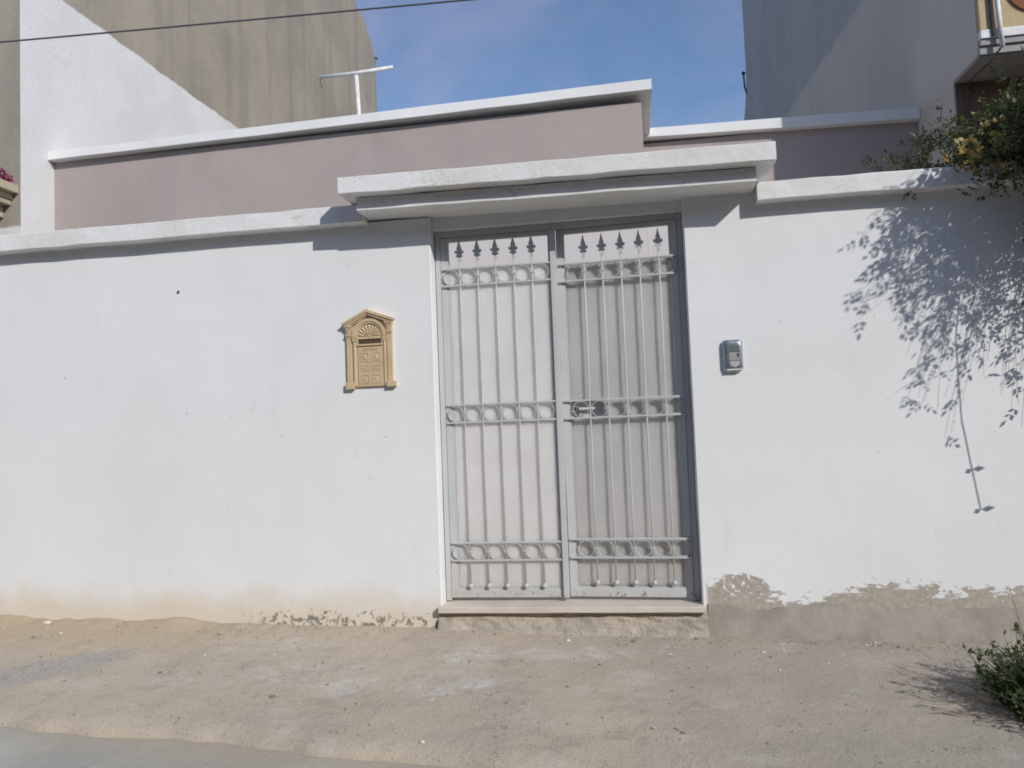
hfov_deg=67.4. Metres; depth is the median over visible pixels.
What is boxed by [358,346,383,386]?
door
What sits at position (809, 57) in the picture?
neighbour house
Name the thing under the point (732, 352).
intercom
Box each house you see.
[0,0,377,235]
[48,79,919,553]
[742,0,1023,167]
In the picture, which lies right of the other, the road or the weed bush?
the weed bush
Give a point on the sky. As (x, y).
(692, 52)
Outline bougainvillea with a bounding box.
[0,167,14,182]
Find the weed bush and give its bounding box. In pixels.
[891,587,1023,725]
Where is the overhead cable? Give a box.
[0,0,472,42]
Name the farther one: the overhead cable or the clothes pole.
the clothes pole
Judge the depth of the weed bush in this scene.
3.48 m
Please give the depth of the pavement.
3.84 m
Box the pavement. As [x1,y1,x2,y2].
[0,614,1023,767]
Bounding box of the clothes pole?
[318,65,392,114]
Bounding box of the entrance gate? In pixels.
[435,213,700,600]
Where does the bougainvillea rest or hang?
on the neighbour house at (65, 93)
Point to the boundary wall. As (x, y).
(214, 441)
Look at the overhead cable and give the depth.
5.52 m
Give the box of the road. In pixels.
[0,726,454,767]
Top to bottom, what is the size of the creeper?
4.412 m
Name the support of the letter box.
attached to the boundary wall
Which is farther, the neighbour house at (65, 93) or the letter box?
the neighbour house at (65, 93)
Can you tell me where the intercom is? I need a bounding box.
[722,339,743,371]
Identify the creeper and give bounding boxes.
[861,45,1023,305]
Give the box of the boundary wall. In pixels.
[0,141,1023,643]
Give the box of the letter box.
[341,309,396,389]
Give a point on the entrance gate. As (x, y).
(627, 463)
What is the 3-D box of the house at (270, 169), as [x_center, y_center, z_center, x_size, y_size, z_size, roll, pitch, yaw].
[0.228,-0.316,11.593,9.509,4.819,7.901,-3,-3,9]
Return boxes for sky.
[355,0,745,127]

